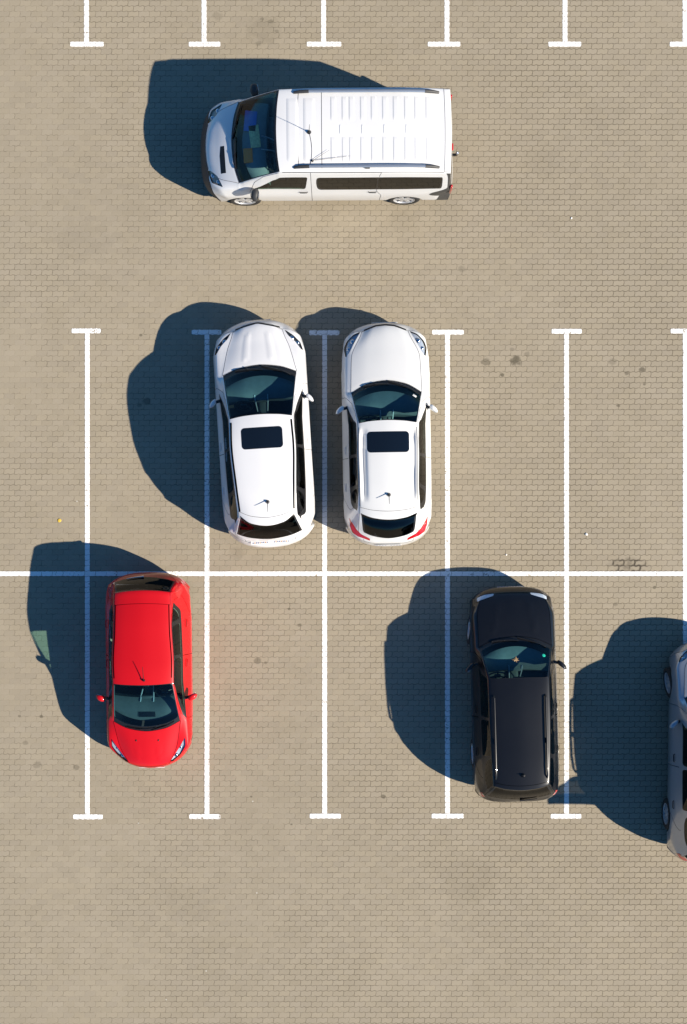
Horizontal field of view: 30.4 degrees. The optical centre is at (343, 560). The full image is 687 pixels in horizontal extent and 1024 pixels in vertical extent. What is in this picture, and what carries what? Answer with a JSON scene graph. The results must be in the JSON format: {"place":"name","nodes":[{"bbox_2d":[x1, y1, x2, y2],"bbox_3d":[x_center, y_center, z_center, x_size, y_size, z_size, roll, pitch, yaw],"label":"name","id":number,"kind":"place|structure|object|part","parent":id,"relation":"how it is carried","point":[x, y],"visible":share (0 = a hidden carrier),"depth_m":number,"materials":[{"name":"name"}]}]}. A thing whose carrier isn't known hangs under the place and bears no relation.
{"place":"outdoors","nodes":[
{"label":"outdoors","id":0,"kind":"place"},
{"bbox_2d":[0,0,686,1023],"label":"paved ground","id":1,"kind":"structure","parent":0,"point":[384,898],"depth_m":26.00,"materials":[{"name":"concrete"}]},
{"bbox_2d":[70,0,103,46],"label":"parking line","id":2,"kind":"object","parent":1,"relation":"on","point":[86,43],"visible":1,"depth_m":26.00,"materials":[{"name":"paint"}]},
{"bbox_2d":[72,328,102,818],"bbox_3d":[-5.275,0.273,25.996,0.640,0.001,10.114,0,90,0],"label":"parking line","id":3,"kind":"object","parent":1,"relation":"on","point":[87,332],"visible":1,"depth_m":26.00,"materials":[{"name":"paint"}]},
{"bbox_2d":[96,572,196,767],"bbox_3d":[-3.908,2.215,25.184,2.000,1.632,3.962,-1,90,0],"label":"red supermini","id":4,"kind":"object","parent":1,"relation":"on","point":[150,697],"visible":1,"depth_m":25.01,"materials":[{"name":"paint"}]},
{"bbox_2d":[106,655,110,717],"bbox_3d":[-4.637,2.512,25.158,0.254,1.100,1.252,-1,90,0],"label":"door","id":5,"kind":"structure","parent":4,"relation":"in","point":[108,677],"depth_m":25.14,"materials":[{"name":"red paint"}]},
{"bbox_2d":[105,597,111,655],"bbox_3d":[-4.637,1.297,25.159,0.284,1.099,1.181,-1,90,0],"label":"door","id":6,"kind":"structure","parent":4,"relation":"in","point":[109,603],"depth_m":25.09,"materials":[{"name":"red paint"}]},
{"bbox_2d":[115,577,174,592],"bbox_3d":[-3.929,0.472,24.814,1.197,0.389,0.295,-1,90,0],"label":"rear window","id":7,"kind":"structure","parent":4,"relation":"in","point":[146,583],"depth_m":24.80,"materials":[{"name":"black glass"}]},
{"bbox_2d":[174,595,191,654],"bbox_3d":[-3.201,1.280,25.159,0.284,1.099,1.181,-1,90,0],"label":"door","id":8,"kind":"structure","parent":4,"relation":"in","point":[186,618],"depth_m":25.12,"materials":[{"name":"red paint"}]},
{"bbox_2d":[183,654,192,716],"bbox_3d":[-3.172,2.494,25.158,0.254,1.100,1.252,-1,90,0],"label":"door","id":9,"kind":"structure","parent":4,"relation":"in","point":[187,659],"depth_m":25.18,"materials":[{"name":"red paint"}]},
{"bbox_2d":[189,0,219,46],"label":"parking line","id":10,"kind":"object","parent":1,"relation":"on","point":[204,43],"visible":1,"depth_m":26.00,"materials":[{"name":"paint"}]},
{"bbox_2d":[189,330,220,818],"bbox_3d":[-2.845,0.285,25.996,0.660,0.001,10.079,0,90,0],"label":"parking line","id":11,"kind":"object","parent":1,"relation":"on","point":[206,333],"visible":0.99,"depth_m":26.00,"materials":[{"name":"paint"}]},
{"bbox_2d":[209,319,314,547],"bbox_3d":[-1.585,-2.561,25.113,2.060,1.774,4.600,-4,90,0],"label":"white suv","id":12,"kind":"object","parent":1,"relation":"on","point":[262,399],"visible":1,"depth_m":24.89,"materials":[{"name":"paint"}]},
{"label":"door","id":13,"kind":"part","parent":12,"relation":"part of","materials":[{"name":"white paint"}]},
{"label":"door","id":14,"kind":"part","parent":12,"relation":"part of","materials":[{"name":"white paint"}]},
{"bbox_3d":[-1.466,-0.665,24.727,1.293,0.461,0.481,-4,90,0],"label":"rear window","id":15,"kind":"part","parent":12,"relation":"part of","materials":[{"name":"black glass"}]},
{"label":"door","id":16,"kind":"part","parent":12,"relation":"part of","materials":[{"name":"white paint"}]},
{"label":"door","id":17,"kind":"part","parent":12,"relation":"part of","materials":[{"name":"white paint"}]},
{"bbox_2d":[307,0,340,46],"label":"parking line","id":18,"kind":"object","parent":1,"relation":"on","point":[323,43],"visible":1,"depth_m":26.00,"materials":[{"name":"paint"}]},
{"bbox_2d":[309,330,340,818],"bbox_3d":[-0.380,0.284,25.996,0.650,0.001,10.061,0,90,0],"label":"parking line","id":19,"kind":"object","parent":1,"relation":"on","point":[324,334],"visible":1,"depth_m":26.00,"materials":[{"name":"paint"}]},
{"bbox_2d":[201,84,458,205],"bbox_3d":[-0.275,-8.220,24.817,5.209,2.367,2.300,0,90,0],"label":"white van","id":20,"kind":"object","parent":1,"relation":"on","point":[393,145],"visible":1,"depth_m":24.12,"materials":[{"name":"paint"}]},
{"bbox_2d":[243,148,252,162],"bbox_3d":[-1.873,-7.949,24.800,0.180,0.050,0.280,-3,90,0],"label":"box","id":21,"kind":"object","parent":20,"relation":"on","point":[248,155],"visible":1,"depth_m":24.77,"materials":[{"name":"cardboard"}]},
{"bbox_2d":[243,110,256,130],"bbox_3d":[-1.828,-8.630,24.805,0.240,0.030,0.400,5,90,0],"label":"folder","id":22,"kind":"object","parent":20,"relation":"on","point":[250,119],"visible":1,"depth_m":24.79,"materials":[{"name":"blue plastic"}]},
{"bbox_2d":[248,125,260,147],"bbox_3d":[-1.746,-8.330,24.800,0.200,0.020,0.440,-7,90,0],"label":"magazine","id":23,"kind":"object","parent":20,"relation":"on","point":[254,136],"visible":1,"depth_m":24.79,"materials":[{"name":"teal paper"}]},
{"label":"door","id":24,"kind":"part","parent":20,"relation":"part of","materials":[{"name":"white paint"}]},
{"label":"door","id":25,"kind":"part","parent":20,"relation":"part of","materials":[{"name":"white paint"}]},
{"bbox_3d":[2.097,-8.237,24.550,0.094,0.762,1.551,0,90,0],"label":"rear window","id":26,"kind":"part","parent":20,"relation":"part of","materials":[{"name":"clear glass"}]},
{"bbox_2d":[0,571,686,575],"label":"parking line","id":27,"kind":"object","parent":1,"relation":"on","point":[360,573],"visible":0.97,"depth_m":25.99,"materials":[{"name":"paint"}]},
{"bbox_2d":[336,322,437,546],"bbox_3d":[0.864,-2.550,25.202,2.020,1.596,4.532,-1,90,0],"label":"white hatchback","id":28,"kind":"object","parent":1,"relation":"on","point":[385,407],"visible":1,"depth_m":25.03,"materials":[{"name":"paint"}]},
{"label":"door","id":29,"kind":"part","parent":28,"relation":"part of","materials":[{"name":"white paint"}]},
{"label":"door","id":30,"kind":"part","parent":28,"relation":"part of","materials":[{"name":"white paint"}]},
{"bbox_3d":[0.893,-0.690,24.828,1.109,0.354,0.499,-1,90,0],"label":"rear window","id":31,"kind":"part","parent":28,"relation":"part of","materials":[{"name":"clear glass"}]},
{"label":"door","id":32,"kind":"part","parent":28,"relation":"part of","materials":[{"name":"white paint"}]},
{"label":"door","id":33,"kind":"part","parent":28,"relation":"part of","materials":[{"name":"white paint"}]},
{"bbox_2d":[428,0,459,46],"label":"parking line","id":34,"kind":"object","parent":1,"relation":"on","point":[446,43],"visible":1,"depth_m":26.00,"materials":[{"name":"paint"}]},
{"bbox_2d":[432,330,463,818],"bbox_3d":[2.145,0.281,25.996,0.660,0.001,10.070,0,90,0],"label":"parking line","id":35,"kind":"object","parent":1,"relation":"on","point":[447,334],"visible":1,"depth_m":26.00,"materials":[{"name":"paint"}]},
{"bbox_2d":[465,586,566,801],"bbox_3d":[3.432,2.686,25.246,2.000,1.509,4.335,-2,90,0],"label":"black estate","id":36,"kind":"object","parent":1,"relation":"on","point":[514,748],"visible":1,"depth_m":24.98,"materials":[{"name":"paint"}]},
{"bbox_2d":[470,652,489,717],"bbox_3d":[2.702,2.469,25.163,0.272,1.090,1.292,-2,90,0],"label":"door","id":37,"kind":"structure","parent":36,"relation":"in","point":[484,689],"depth_m":25.06,"materials":[{"name":"black paint"}]},
{"bbox_2d":[472,716,490,776],"bbox_3d":[2.739,3.707,25.170,0.278,1.075,1.191,-2,90,0],"label":"door","id":38,"kind":"structure","parent":36,"relation":"in","point":[485,726],"depth_m":25.06,"materials":[{"name":"black paint"}]},
{"bbox_2d":[486,786,552,799],"bbox_3d":[3.485,4.576,24.845,1.339,0.410,0.333,-2,90,0],"label":"rear window","id":39,"kind":"structure","parent":36,"relation":"in","point":[496,792],"depth_m":24.82,"materials":[{"name":"black glass"}]},
{"bbox_2d":[549,650,557,717],"bbox_3d":[4.149,2.429,25.163,0.272,1.090,1.292,-2,90,0],"label":"door","id":40,"kind":"structure","parent":36,"relation":"in","point":[553,696],"depth_m":25.03,"materials":[{"name":"black paint"}]},
{"bbox_2d":[551,714,558,774],"bbox_3d":[4.181,3.667,25.170,0.278,1.075,1.191,-2,90,0],"label":"door","id":41,"kind":"structure","parent":36,"relation":"in","point":[554,734],"depth_m":25.04,"materials":[{"name":"black paint"}]},
{"bbox_2d":[548,0,580,46],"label":"parking line","id":42,"kind":"object","parent":1,"relation":"on","point":[564,43],"visible":1,"depth_m":26.00,"materials":[{"name":"paint"}]},
{"bbox_2d":[551,329,581,818],"bbox_3d":[4.585,0.272,25.996,0.640,0.001,10.096,0,90,0],"label":"parking line","id":43,"kind":"object","parent":1,"relation":"on","point":[566,333],"visible":1,"depth_m":26.00,"materials":[{"name":"paint"}]},
{"bbox_2d":[662,643,686,861],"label":"silver people carrier","id":44,"kind":"object","parent":1,"relation":"on","point":[674,811],"visible":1,"depth_m":25.14,"materials":[{"name":"blue paint"}]},
{"bbox_2d":[667,764,686,829],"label":"door","id":45,"kind":"structure","parent":44,"relation":"in","point":[674,773],"depth_m":25.11,"materials":[{"name":"silver metal"}]},
{"bbox_2d":[668,703,686,766],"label":"door","id":46,"kind":"structure","parent":44,"relation":"in","point":[674,734],"depth_m":25.14,"materials":[{"name":"silver metal"}]},
{"bbox_2d":[670,0,686,46],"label":"parking line","id":47,"kind":"object","parent":1,"relation":"on","point":[680,44],"visible":1,"depth_m":26.00,"materials":[{"name":"paint"}]},
{"bbox_2d":[671,328,686,643],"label":"parking line","id":48,"kind":"object","parent":1,"relation":"on","point":[680,331],"visible":0.62,"depth_m":26.00,"materials":[{"name":"paint"}]}
]}

